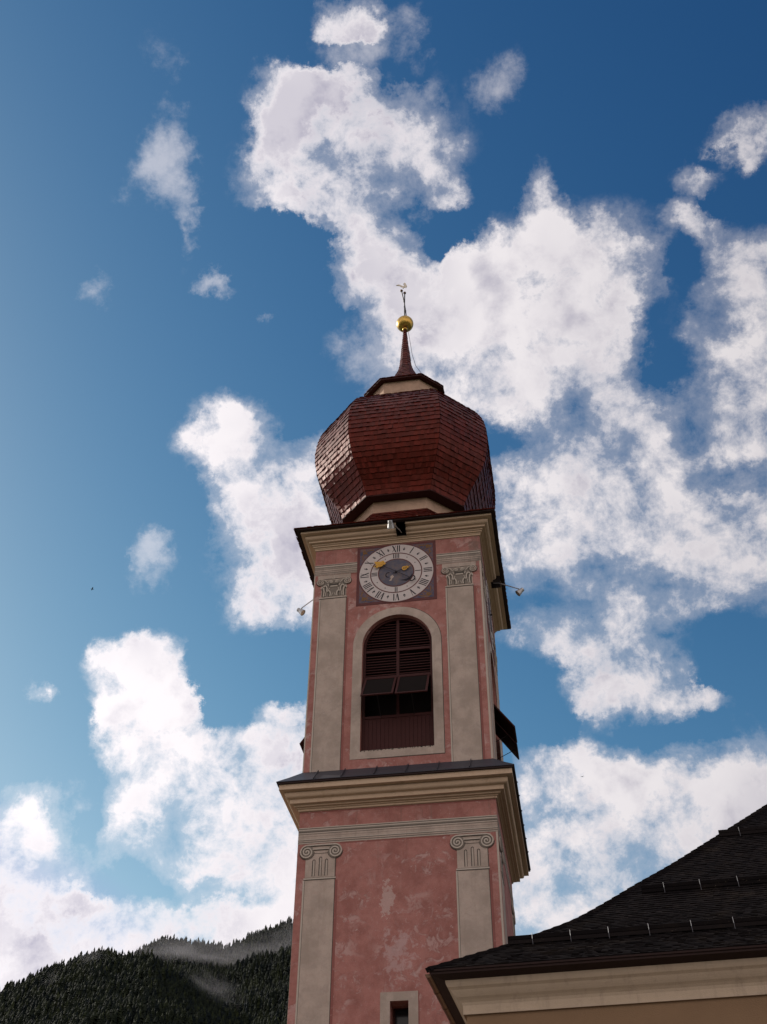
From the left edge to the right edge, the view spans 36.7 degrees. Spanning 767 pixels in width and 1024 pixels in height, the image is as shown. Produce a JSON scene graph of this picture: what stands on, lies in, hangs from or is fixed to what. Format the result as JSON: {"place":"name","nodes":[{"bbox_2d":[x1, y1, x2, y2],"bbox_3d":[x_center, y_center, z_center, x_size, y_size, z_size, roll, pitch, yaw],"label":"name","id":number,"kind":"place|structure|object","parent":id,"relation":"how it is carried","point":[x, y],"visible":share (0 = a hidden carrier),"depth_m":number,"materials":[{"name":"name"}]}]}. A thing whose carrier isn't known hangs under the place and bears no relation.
{"place":"outdoors","nodes":[
{"label":"outdoors","id":0,"kind":"place"},
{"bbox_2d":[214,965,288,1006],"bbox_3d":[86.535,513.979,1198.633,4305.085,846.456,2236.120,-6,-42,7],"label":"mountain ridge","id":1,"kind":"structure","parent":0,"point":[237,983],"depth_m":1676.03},
{"bbox_2d":[0,918,292,1023],"bbox_3d":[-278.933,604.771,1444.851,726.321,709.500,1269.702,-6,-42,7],"label":"spruce forest","id":2,"kind":"object","parent":1,"relation":"on","point":[104,987],"visible":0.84,"depth_m":1366.14,"materials":[{"name":"green plant"}]},
{"bbox_2d":[0,0,766,991],"label":"sky","id":3,"kind":"structure","parent":0,"point":[213,213],"materials":[{"name":"blue"}]},
{"bbox_2d":[425,804,766,1023],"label":"church","id":4,"kind":"structure","parent":0,"point":[682,940],"depth_m":23.81,"materials":[{"name":"black tile"}]},
{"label":"churchyard path","id":5,"kind":"structure","parent":0,"visible":0},
{"bbox_2d":[276,283,530,1023],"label":"church tower","id":6,"kind":"structure","parent":5,"relation":"on","point":[400,795],"depth_m":43.36,"materials":[{"name":"pink paint"}]},
{"bbox_2d":[297,599,312,615],"bbox_3d":[-3.244,4.127,51.922,1.381,0.996,0.294,-16,-45,18],"label":"floodlight","id":7,"kind":"object","parent":6,"relation":"attached to","point":[301,611],"visible":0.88,"depth_m":51.86,"materials":[{"name":"beige"}]},
{"bbox_2d":[387,520,401,532],"bbox_3d":[0.475,0.724,48.285,0.294,0.746,1.394,-16,-45,18],"label":"floodlight","id":8,"kind":"object","parent":6,"relation":"attached to","point":[391,524],"visible":1,"depth_m":47.74,"materials":[{"name":"beige"}]},
{"bbox_2d":[360,618,433,751],"bbox_3d":[0.535,6.519,44.500,2.782,6.169,0.374,-6,-42,7],"label":"louvre window","id":9,"kind":"structure","parent":6,"relation":"in","point":[399,731],"depth_m":43.55,"materials":[{"name":"brown wood"}]},
{"bbox_2d":[394,1008,408,1023],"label":"slit window","id":10,"kind":"structure","parent":6,"relation":"in","point":[401,1016],"depth_m":36.71,"materials":[{"name":"black glass"}]},
{"bbox_2d":[493,582,523,595],"bbox_3d":[5.515,3.372,50.949,1.381,1.036,0.294,-16,-45,18],"label":"floodlight","id":11,"kind":"object","parent":6,"relation":"attached to","point":[518,592],"visible":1,"depth_m":50.64,"materials":[{"name":"beige"}]}
]}

